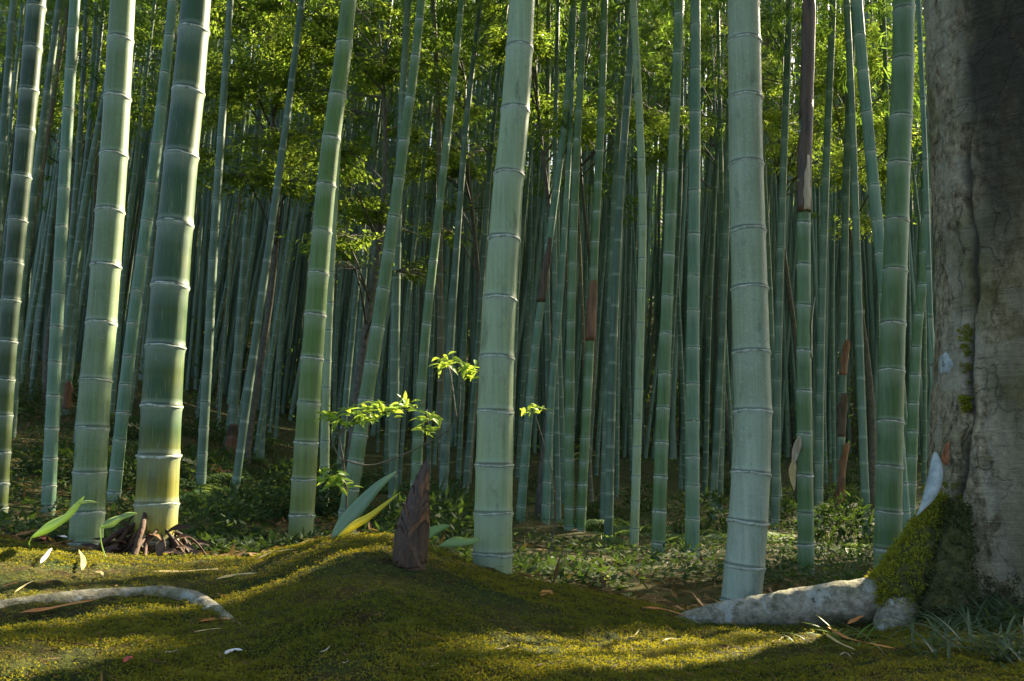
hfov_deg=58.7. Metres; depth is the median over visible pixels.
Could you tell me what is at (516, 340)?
bamboo culm
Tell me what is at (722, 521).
undergrowth shrub
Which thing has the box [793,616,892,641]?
grass tuft
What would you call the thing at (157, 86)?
bamboo culm
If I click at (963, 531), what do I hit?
tree
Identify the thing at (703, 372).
bamboo culm
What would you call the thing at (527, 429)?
bamboo culm
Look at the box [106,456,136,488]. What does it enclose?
undergrowth shrub
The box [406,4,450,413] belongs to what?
bamboo culm
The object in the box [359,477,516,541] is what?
undergrowth shrub
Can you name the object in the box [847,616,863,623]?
leaf
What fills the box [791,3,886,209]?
bamboo culm
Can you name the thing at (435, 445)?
bamboo culm
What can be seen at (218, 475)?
fern
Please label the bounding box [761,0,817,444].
bamboo culm
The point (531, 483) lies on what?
undergrowth shrub
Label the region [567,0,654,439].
bamboo culm
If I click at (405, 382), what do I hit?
bamboo culm
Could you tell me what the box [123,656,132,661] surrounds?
dead leaf
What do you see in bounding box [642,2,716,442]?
bamboo culm
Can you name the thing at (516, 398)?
bamboo culm
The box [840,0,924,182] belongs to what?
bamboo culm
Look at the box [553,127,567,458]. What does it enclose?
bamboo culm
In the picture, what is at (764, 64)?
bamboo culm
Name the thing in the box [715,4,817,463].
bamboo culm
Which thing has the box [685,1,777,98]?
bamboo culm
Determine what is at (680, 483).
bamboo culm
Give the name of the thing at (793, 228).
bamboo culm
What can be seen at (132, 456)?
undergrowth shrub
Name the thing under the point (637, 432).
bamboo culm
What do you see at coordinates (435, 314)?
bamboo culm
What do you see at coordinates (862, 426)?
bamboo culm
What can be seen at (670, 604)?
leaf litter
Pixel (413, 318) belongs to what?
bamboo culm
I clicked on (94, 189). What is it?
bamboo culm
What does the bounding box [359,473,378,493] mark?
undergrowth shrub
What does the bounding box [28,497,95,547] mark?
broad leaf plant
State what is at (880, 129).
understory tree
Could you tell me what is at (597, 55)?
bamboo culm
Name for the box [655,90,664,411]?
bamboo culm
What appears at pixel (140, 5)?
bamboo culm
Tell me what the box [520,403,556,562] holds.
maple sapling
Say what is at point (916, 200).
bamboo culm
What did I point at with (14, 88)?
bamboo culm
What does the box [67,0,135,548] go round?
bamboo culm
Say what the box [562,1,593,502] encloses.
bamboo culm
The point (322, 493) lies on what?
undergrowth shrub
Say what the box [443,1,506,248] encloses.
bamboo culm
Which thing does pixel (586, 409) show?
bamboo culm
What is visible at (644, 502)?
undergrowth shrub
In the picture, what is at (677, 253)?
bamboo culm
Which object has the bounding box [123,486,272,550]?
undergrowth shrub
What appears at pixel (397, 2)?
sky
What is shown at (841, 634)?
dead stalk
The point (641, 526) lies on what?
fern
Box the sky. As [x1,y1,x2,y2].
[57,2,876,174]
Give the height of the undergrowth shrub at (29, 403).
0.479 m
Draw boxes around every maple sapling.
[315,351,478,509]
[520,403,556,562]
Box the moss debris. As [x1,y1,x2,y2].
[0,528,1021,680]
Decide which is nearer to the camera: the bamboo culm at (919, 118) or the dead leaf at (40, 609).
the dead leaf at (40, 609)
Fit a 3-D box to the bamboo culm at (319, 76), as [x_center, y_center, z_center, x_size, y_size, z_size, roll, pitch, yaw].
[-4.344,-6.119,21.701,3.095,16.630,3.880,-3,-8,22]
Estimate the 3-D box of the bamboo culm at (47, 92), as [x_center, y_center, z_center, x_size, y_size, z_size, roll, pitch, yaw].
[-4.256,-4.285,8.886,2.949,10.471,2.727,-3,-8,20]
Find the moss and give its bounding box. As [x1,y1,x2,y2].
[0,531,1023,680]
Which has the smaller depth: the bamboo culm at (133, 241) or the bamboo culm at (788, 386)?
the bamboo culm at (788, 386)
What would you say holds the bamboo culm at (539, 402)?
on the ground at (334, 572)
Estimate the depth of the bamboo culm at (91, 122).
10.95 m
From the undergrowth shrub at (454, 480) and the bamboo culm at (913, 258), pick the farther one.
the bamboo culm at (913, 258)
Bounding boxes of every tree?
[0,0,165,405]
[86,0,270,254]
[137,0,380,471]
[228,0,477,458]
[376,0,536,496]
[461,0,632,520]
[493,0,690,489]
[628,0,801,477]
[673,0,891,503]
[676,0,1023,630]
[791,7,926,509]
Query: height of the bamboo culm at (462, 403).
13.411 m
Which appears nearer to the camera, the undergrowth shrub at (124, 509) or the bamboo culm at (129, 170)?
the undergrowth shrub at (124, 509)
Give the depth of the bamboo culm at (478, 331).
10.72 m
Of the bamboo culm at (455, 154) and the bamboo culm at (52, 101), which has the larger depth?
the bamboo culm at (455, 154)
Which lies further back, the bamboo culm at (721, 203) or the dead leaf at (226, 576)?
the bamboo culm at (721, 203)
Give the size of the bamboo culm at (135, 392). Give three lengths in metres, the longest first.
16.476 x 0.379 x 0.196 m
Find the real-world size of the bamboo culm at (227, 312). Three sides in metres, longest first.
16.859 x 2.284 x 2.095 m
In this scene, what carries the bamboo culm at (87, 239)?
on the ground at (334, 572)
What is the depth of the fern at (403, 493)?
11.10 m
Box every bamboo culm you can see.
[0,0,46,512]
[0,0,93,34]
[0,0,109,278]
[0,0,161,323]
[0,0,166,382]
[0,0,166,401]
[0,0,232,430]
[0,1,68,102]
[0,12,105,322]
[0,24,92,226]
[0,185,10,298]
[1,0,151,258]
[1,0,165,414]
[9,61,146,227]
[12,0,62,437]
[13,7,105,172]
[17,0,215,416]
[29,1,68,260]
[29,205,56,367]
[32,2,54,171]
[41,0,79,514]
[62,0,151,369]
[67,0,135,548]
[67,1,109,248]
[73,0,107,443]
[76,238,90,337]
[89,0,234,216]
[89,93,97,278]
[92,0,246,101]
[106,0,178,505]
[108,1,212,251]
[110,1,155,418]
[125,95,150,303]
[128,0,180,419]
[128,56,207,180]
[131,0,142,84]
[132,0,210,553]
[133,161,160,400]
[135,2,248,304]
[139,0,367,459]
[175,0,377,446]
[190,6,254,380]
[195,0,233,488]
[195,7,328,419]
[195,85,258,414]
[196,1,221,186]
[196,33,212,198]
[206,0,246,271]
[206,0,370,458]
[208,0,324,348]
[212,140,240,373]
[213,10,310,262]
[215,40,254,408]
[216,30,253,429]
[226,0,373,437]
[232,0,304,503]
[237,1,396,432]
[237,101,266,416]
[240,0,490,489]
[242,0,399,462]
[255,2,371,426]
[268,62,313,437]
[280,4,325,404]
[283,0,398,201]
[288,0,356,538]
[289,1,400,447]
[289,36,362,220]
[294,5,451,301]
[298,3,418,121]
[305,0,477,345]
[306,0,481,477]
[308,5,478,463]
[310,0,457,452]
[314,0,507,450]
[317,3,360,460]
[319,116,343,509]
[321,2,374,394]
[335,13,395,445]
[337,0,424,520]
[339,0,392,371]
[339,3,363,425]
[351,0,449,377]
[354,0,474,485]
[366,0,598,496]
[383,0,413,476]
[384,0,501,480]
[385,0,499,510]
[386,0,538,475]
[394,0,475,438]
[394,0,670,521]
[398,1,426,434]
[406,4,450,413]
[410,0,508,518]
[410,0,544,487]
[415,10,500,140]
[417,3,493,387]
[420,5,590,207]
[421,11,538,160]
[424,0,487,439]
[426,0,436,490]
[427,0,666,524]
[431,0,443,476]
[432,9,453,465]
[437,0,689,520]
[439,0,579,458]
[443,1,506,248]
[445,35,456,446]
[448,0,760,530]
[455,11,489,485]
[457,0,498,307]
[469,60,552,188]
[470,19,491,483]
[471,0,534,574]
[474,12,532,477]
[482,5,598,450]
[485,59,587,431]
[486,0,648,433]
[496,1,640,125]
[497,0,648,293]
[514,9,607,445]
[516,0,715,522]
[525,68,545,402]
[527,0,686,384]
[529,0,724,497]
[530,0,762,519]
[532,13,613,441]
[533,0,600,530]
[534,0,646,545]
[543,0,672,481]
[551,0,564,502]
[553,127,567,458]
[559,66,567,320]
[561,0,690,131]
[562,0,646,397]
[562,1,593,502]
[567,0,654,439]
[567,3,668,160]
[569,0,690,475]
[587,0,686,284]
[590,0,671,410]
[590,36,621,461]
[595,3,723,491]
[604,0,638,539]
[606,2,726,417]
[609,0,686,339]
[612,0,841,525]
[620,22,637,316]
[625,0,883,529]
[638,3,726,269]
[639,0,726,418]
[639,0,801,511]
[639,2,715,211]
[640,11,727,489]
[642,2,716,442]
[648,0,876,175]
[650,0,683,558]
[652,0,841,492]
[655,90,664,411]
[656,3,765,476]
[664,1,842,145]
[684,0,700,556]
[684,3,823,106]
[684,13,715,434]
[685,0,773,21]
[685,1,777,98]
[688,0,782,425]
[701,2,793,66]
[702,3,725,492]
[708,3,732,465]
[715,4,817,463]
[716,0,784,511]
[719,0,773,601]
[760,0,922,530]
[760,0,926,525]
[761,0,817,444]
[761,0,907,449]
[761,19,840,463]
[762,3,798,80]
[764,1,839,296]
[765,3,791,454]
[773,0,851,209]
[773,0,892,483]
[773,1,836,175]
[789,0,815,576]
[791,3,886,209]
[791,9,891,465]
[794,0,840,45]
[794,0,924,375]
[797,0,892,483]
[815,0,924,281]
[826,12,918,162]
[832,0,886,49]
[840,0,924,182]
[841,1,919,328]
[843,0,870,542]
[850,2,926,495]
[851,0,910,531]
[858,6,923,454]
[863,0,892,28]
[865,0,891,215]
[869,19,926,123]
[872,0,915,568]
[876,2,924,393]
[878,0,934,270]
[878,1,885,195]
[878,8,934,347]
[882,11,925,78]
[906,96,931,517]
[912,0,926,131]
[916,0,933,392]
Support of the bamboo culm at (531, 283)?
on the ground at (334, 572)
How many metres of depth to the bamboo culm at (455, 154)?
23.39 m
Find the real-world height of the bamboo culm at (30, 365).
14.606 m
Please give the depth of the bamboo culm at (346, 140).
15.25 m
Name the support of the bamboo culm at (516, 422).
on the ground at (334, 572)
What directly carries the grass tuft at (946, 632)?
on the ground at (334, 572)
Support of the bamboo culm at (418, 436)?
on the ground at (334, 572)
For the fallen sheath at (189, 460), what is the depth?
8.23 m
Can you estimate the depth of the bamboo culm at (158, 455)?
2.90 m
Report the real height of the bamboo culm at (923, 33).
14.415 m
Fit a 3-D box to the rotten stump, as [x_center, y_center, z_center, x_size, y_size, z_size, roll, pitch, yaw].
[-1.120,0.618,2.764,0.398,0.192,0.247,0,-8,0]
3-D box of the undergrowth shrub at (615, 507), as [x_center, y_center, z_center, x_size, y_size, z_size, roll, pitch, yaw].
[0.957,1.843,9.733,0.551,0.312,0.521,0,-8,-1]
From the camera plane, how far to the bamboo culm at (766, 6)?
19.70 m
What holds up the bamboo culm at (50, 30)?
on the ground at (334, 572)
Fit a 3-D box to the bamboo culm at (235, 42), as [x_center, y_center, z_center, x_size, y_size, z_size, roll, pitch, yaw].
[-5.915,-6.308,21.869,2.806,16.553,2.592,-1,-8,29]
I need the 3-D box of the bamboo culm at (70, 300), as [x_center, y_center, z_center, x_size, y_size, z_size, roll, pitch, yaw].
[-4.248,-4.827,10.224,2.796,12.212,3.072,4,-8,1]
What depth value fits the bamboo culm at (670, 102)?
24.24 m
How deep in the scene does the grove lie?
22.95 m
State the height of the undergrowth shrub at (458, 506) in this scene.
0.448 m
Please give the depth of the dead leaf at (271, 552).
2.56 m
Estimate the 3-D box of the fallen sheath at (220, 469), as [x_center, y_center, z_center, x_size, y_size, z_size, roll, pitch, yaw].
[-2.626,1.156,8.202,0.285,0.093,0.051,-1,-8,4]
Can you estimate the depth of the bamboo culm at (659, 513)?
5.38 m
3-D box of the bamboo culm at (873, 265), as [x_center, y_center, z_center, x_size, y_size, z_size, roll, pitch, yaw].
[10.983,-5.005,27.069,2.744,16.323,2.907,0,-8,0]
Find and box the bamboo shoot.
[392,458,430,570]
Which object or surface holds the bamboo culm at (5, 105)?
on the ground at (334, 572)
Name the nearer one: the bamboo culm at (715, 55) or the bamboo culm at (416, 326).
the bamboo culm at (416, 326)
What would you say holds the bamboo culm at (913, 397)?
on the ground at (334, 572)
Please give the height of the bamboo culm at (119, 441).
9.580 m
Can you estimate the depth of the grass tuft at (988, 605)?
2.39 m
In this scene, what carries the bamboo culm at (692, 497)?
on the ground at (334, 572)
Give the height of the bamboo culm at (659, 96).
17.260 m
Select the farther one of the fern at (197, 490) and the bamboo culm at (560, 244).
the bamboo culm at (560, 244)
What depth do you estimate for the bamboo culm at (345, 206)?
22.49 m
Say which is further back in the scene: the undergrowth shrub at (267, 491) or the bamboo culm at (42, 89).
the bamboo culm at (42, 89)
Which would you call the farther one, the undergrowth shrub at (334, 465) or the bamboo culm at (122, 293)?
the bamboo culm at (122, 293)
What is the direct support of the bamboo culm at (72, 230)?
on the ground at (334, 572)
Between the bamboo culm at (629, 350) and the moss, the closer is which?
the moss
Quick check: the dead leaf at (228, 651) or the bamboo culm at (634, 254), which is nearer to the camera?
the dead leaf at (228, 651)
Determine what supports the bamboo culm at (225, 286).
on the ground at (334, 572)
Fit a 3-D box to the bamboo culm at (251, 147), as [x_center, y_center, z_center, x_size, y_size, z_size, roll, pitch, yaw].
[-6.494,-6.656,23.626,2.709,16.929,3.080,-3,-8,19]
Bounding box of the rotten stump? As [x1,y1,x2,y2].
[80,512,215,556]
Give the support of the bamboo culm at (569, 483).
on the ground at (334, 572)
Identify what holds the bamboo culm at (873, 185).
on the ground at (334, 572)
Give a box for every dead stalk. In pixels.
[825,633,854,649]
[828,627,892,647]
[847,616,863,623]
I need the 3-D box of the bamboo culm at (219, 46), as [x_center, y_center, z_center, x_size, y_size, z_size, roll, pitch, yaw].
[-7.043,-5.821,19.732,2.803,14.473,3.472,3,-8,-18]
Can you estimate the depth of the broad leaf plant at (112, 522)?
2.59 m
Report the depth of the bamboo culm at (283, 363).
23.90 m
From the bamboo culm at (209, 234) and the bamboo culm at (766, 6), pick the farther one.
the bamboo culm at (209, 234)
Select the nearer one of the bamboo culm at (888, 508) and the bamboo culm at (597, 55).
the bamboo culm at (888, 508)
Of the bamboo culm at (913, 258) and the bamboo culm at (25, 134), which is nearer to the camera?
the bamboo culm at (25, 134)
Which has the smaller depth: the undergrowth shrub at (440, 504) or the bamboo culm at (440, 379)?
the undergrowth shrub at (440, 504)
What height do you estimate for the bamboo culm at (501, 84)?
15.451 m
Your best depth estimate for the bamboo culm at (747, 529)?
2.96 m
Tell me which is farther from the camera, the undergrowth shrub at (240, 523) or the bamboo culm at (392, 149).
the bamboo culm at (392, 149)
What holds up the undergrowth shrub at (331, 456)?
on the ground at (334, 572)
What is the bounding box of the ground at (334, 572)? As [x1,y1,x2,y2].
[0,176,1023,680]
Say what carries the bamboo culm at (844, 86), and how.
on the ground at (334, 572)
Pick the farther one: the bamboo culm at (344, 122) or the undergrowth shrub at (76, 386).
the bamboo culm at (344, 122)
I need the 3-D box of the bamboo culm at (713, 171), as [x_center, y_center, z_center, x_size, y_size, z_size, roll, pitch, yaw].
[4.094,-5.185,18.726,2.665,16.473,2.724,6,-10,-37]
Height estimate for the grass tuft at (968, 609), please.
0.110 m
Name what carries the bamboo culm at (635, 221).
on the ground at (334, 572)
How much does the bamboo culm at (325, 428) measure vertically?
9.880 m
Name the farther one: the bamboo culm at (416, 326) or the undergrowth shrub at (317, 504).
the bamboo culm at (416, 326)
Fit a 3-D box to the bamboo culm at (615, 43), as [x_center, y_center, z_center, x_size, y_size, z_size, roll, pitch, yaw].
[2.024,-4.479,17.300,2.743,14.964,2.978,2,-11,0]
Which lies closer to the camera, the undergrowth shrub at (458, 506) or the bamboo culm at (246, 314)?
the undergrowth shrub at (458, 506)
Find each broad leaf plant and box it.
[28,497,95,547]
[99,512,136,556]
[330,471,399,537]
[429,524,479,549]
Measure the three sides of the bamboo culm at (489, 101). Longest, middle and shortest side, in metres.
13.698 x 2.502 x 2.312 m
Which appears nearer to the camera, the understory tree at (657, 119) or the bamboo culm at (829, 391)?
the understory tree at (657, 119)
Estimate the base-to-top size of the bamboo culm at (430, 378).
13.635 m
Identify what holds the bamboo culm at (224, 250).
on the ground at (334, 572)
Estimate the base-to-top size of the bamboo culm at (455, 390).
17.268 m
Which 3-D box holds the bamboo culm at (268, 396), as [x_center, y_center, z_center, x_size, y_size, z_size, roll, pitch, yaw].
[-4.445,-6.043,20.510,2.636,16.610,3.256,5,-9,-31]
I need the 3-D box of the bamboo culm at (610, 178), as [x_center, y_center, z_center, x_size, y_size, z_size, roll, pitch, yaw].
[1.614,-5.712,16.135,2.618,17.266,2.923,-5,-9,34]
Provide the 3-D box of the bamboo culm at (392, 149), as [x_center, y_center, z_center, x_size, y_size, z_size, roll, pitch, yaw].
[-1.980,-4.319,16.378,2.840,13.638,2.810,2,-9,29]
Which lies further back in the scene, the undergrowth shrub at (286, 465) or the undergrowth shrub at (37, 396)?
the undergrowth shrub at (37, 396)
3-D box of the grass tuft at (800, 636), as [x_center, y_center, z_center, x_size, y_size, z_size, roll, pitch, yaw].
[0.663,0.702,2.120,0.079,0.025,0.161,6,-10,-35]
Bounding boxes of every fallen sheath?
[182,457,196,464]
[210,464,231,473]
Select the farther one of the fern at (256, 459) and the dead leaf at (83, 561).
the fern at (256, 459)
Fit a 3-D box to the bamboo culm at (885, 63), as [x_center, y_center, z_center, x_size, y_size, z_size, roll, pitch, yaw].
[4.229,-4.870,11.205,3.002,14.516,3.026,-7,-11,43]
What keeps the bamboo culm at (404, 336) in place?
on the ground at (334, 572)
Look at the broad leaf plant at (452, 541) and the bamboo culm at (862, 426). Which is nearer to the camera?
the broad leaf plant at (452, 541)
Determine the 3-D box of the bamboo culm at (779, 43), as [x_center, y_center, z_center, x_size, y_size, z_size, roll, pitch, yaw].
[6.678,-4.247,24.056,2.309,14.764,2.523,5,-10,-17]
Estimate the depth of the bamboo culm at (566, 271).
16.90 m
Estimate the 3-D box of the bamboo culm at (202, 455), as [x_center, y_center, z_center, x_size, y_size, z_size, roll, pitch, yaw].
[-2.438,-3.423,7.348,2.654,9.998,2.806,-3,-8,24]
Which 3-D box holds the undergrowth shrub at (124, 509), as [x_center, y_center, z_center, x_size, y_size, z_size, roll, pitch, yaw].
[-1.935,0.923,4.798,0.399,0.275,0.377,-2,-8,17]
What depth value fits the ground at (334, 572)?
2.17 m
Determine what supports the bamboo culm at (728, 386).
on the ground at (334, 572)
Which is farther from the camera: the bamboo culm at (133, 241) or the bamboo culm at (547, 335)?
the bamboo culm at (133, 241)
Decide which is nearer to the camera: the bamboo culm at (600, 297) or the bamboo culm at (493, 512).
the bamboo culm at (493, 512)
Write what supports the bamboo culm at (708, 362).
on the ground at (334, 572)
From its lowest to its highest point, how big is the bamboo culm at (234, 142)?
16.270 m
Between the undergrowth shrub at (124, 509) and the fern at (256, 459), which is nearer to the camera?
the undergrowth shrub at (124, 509)
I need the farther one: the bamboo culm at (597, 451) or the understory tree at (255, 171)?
the bamboo culm at (597, 451)
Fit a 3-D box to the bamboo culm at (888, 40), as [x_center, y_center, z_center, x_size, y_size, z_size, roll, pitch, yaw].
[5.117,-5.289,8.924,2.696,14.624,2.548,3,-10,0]
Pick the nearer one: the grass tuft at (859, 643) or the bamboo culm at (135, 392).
the grass tuft at (859, 643)
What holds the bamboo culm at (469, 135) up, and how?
on the ground at (334, 572)
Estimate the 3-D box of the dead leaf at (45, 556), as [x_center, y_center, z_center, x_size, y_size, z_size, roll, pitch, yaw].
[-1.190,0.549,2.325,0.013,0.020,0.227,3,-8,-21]
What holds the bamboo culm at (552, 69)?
on the ground at (334, 572)
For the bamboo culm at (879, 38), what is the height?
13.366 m
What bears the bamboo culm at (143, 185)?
on the ground at (334, 572)
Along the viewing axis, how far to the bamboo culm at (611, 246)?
9.74 m
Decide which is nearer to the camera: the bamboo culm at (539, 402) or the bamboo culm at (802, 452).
the bamboo culm at (802, 452)
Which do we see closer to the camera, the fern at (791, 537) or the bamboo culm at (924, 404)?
the fern at (791, 537)
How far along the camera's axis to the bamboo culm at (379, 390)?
19.34 m
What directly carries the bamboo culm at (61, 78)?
on the ground at (334, 572)
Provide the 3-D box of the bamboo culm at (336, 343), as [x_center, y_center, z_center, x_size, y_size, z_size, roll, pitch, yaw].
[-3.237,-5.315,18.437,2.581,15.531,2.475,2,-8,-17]
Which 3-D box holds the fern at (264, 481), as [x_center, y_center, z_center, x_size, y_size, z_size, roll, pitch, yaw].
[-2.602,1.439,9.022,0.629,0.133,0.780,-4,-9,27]
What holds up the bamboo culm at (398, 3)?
on the ground at (334, 572)
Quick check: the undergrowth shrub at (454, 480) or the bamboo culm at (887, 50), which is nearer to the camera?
the undergrowth shrub at (454, 480)
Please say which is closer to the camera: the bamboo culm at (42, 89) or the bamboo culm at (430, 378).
the bamboo culm at (430, 378)
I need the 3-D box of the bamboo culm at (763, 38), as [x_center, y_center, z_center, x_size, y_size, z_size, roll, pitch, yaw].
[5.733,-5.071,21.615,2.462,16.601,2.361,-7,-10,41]
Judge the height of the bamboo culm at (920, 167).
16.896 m
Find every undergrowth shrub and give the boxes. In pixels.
[10,438,136,480]
[18,379,46,412]
[22,387,41,403]
[36,374,78,400]
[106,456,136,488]
[106,458,136,489]
[109,412,139,439]
[109,448,180,479]
[109,494,180,523]
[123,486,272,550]
[127,418,138,435]
[134,442,255,487]
[181,416,227,442]
[194,517,281,551]
[199,476,286,526]
[207,446,235,464]
[218,480,290,516]
[237,428,283,453]
[253,454,318,487]
[265,466,376,518]
[279,457,343,491]
[315,480,340,518]
[317,446,336,464]
[330,440,338,454]
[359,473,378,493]
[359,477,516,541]
[366,484,474,558]
[429,473,471,496]
[438,491,474,518]
[445,504,518,530]
[527,474,554,490]
[586,499,613,516]
[586,500,625,521]
[616,509,651,531]
[620,481,676,512]
[666,485,729,535]
[701,478,730,495]
[768,495,796,529]
[769,486,796,508]
[769,498,793,516]
[792,489,874,545]
[813,481,860,504]
[823,508,861,529]
[845,465,859,485]
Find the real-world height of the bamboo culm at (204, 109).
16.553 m
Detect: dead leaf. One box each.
[20,599,95,612]
[40,548,51,563]
[79,550,85,570]
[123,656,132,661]
[158,569,209,571]
[198,617,231,621]
[215,573,254,579]
[224,648,241,653]
[257,549,291,558]
[540,590,552,595]
[642,607,686,615]
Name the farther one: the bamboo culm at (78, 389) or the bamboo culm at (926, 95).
the bamboo culm at (926, 95)
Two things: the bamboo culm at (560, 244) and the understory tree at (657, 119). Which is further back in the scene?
the bamboo culm at (560, 244)
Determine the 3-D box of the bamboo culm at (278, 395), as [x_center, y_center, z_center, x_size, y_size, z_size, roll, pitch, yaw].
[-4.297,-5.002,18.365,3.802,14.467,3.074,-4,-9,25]
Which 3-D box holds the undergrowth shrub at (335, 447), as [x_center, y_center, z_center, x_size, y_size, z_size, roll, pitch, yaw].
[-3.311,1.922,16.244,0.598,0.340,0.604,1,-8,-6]
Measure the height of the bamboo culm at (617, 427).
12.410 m
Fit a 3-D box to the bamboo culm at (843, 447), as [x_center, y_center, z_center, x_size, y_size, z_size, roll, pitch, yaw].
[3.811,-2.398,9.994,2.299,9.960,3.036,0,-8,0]
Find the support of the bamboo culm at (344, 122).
on the ground at (334, 572)
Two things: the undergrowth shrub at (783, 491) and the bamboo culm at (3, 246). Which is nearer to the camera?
the undergrowth shrub at (783, 491)
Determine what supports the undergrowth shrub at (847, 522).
on the ground at (334, 572)
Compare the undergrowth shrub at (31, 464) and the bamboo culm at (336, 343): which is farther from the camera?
the bamboo culm at (336, 343)
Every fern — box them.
[0,518,68,535]
[17,407,28,419]
[109,437,138,447]
[179,472,243,493]
[179,483,227,504]
[241,473,255,481]
[245,480,281,486]
[250,457,269,462]
[261,486,290,498]
[379,487,409,494]
[526,497,561,503]
[552,519,619,529]
[575,530,640,547]
[585,520,643,538]
[598,517,679,536]
[615,523,649,531]
[666,529,726,545]
[705,530,783,540]
[767,534,796,543]
[816,543,869,554]
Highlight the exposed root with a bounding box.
[0,585,234,621]
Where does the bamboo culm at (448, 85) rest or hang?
on the ground at (334, 572)
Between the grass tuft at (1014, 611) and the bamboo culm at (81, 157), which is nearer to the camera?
the grass tuft at (1014, 611)
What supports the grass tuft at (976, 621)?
on the ground at (334, 572)
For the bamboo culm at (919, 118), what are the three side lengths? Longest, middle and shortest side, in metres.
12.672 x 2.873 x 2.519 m
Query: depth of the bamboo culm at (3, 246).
14.04 m
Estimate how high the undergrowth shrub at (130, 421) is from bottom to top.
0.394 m
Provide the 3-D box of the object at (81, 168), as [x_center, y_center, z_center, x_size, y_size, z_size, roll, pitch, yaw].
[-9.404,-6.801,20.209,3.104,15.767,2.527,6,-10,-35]
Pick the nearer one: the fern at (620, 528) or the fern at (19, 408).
the fern at (620, 528)
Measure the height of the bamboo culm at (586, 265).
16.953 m
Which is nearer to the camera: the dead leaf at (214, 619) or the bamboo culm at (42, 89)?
the dead leaf at (214, 619)
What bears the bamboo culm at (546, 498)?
on the ground at (334, 572)
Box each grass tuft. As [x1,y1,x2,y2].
[777,633,826,645]
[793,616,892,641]
[802,605,1010,654]
[838,637,877,648]
[855,595,1020,639]
[882,600,1023,659]
[891,593,1023,631]
[900,612,1023,669]
[916,592,999,622]
[919,591,1023,631]
[926,592,1016,610]
[973,591,1023,615]
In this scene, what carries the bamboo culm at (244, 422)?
on the ground at (334, 572)
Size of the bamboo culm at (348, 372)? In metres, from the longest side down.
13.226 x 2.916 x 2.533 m
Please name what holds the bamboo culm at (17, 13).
on the ground at (334, 572)
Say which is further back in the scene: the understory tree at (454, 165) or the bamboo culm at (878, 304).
the bamboo culm at (878, 304)
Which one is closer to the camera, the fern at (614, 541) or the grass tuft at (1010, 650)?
the grass tuft at (1010, 650)
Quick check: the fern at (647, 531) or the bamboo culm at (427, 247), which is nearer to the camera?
the fern at (647, 531)
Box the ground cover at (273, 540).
[0,376,922,596]
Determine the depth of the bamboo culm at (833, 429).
17.21 m
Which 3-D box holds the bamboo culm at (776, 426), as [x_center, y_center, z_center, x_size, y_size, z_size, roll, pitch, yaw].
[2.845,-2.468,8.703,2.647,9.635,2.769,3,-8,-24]
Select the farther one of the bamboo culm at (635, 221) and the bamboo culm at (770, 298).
the bamboo culm at (635, 221)
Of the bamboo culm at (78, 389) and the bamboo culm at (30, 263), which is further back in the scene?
the bamboo culm at (30, 263)
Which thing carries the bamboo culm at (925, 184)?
on the ground at (334, 572)
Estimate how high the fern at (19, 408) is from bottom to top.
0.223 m
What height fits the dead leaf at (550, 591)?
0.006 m
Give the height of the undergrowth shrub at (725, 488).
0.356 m
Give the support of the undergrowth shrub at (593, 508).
on the ground at (334, 572)
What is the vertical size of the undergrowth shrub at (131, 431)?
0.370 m
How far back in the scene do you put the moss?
1.71 m
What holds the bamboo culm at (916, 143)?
on the ground at (334, 572)
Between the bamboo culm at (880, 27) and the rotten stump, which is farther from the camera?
the bamboo culm at (880, 27)
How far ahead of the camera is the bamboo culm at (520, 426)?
16.61 m
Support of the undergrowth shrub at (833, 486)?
on the ground at (334, 572)
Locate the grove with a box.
[0,0,935,458]
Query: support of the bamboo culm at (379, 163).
on the ground at (334, 572)
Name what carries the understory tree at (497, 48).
on the ground at (334, 572)
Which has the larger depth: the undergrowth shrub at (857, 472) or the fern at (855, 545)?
the undergrowth shrub at (857, 472)
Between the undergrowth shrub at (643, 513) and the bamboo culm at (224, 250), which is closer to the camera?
the undergrowth shrub at (643, 513)
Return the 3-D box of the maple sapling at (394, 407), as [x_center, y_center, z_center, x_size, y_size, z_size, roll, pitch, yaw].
[-0.407,0.411,3.483,0.704,0.731,0.210,0,-8,0]
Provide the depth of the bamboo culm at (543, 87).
24.02 m
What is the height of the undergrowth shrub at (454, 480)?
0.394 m
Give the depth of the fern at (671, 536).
6.67 m
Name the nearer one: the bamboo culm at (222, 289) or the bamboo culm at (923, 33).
the bamboo culm at (923, 33)
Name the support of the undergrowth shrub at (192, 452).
on the ground at (334, 572)
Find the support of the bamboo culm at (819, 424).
on the ground at (334, 572)
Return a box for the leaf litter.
[0,360,921,610]
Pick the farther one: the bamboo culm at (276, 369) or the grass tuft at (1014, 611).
the bamboo culm at (276, 369)
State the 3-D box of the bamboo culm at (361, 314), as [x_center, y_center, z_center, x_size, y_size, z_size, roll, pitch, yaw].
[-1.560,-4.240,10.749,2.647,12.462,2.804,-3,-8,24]
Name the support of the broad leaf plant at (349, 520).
on the ground at (334, 572)
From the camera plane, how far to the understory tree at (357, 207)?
9.38 m
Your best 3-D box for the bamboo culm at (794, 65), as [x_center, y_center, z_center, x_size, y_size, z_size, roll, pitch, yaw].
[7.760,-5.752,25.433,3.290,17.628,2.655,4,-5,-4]
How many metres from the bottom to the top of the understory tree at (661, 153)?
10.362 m
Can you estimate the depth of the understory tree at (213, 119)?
15.45 m
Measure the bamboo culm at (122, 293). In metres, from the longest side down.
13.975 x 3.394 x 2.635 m
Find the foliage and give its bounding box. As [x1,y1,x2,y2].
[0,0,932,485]

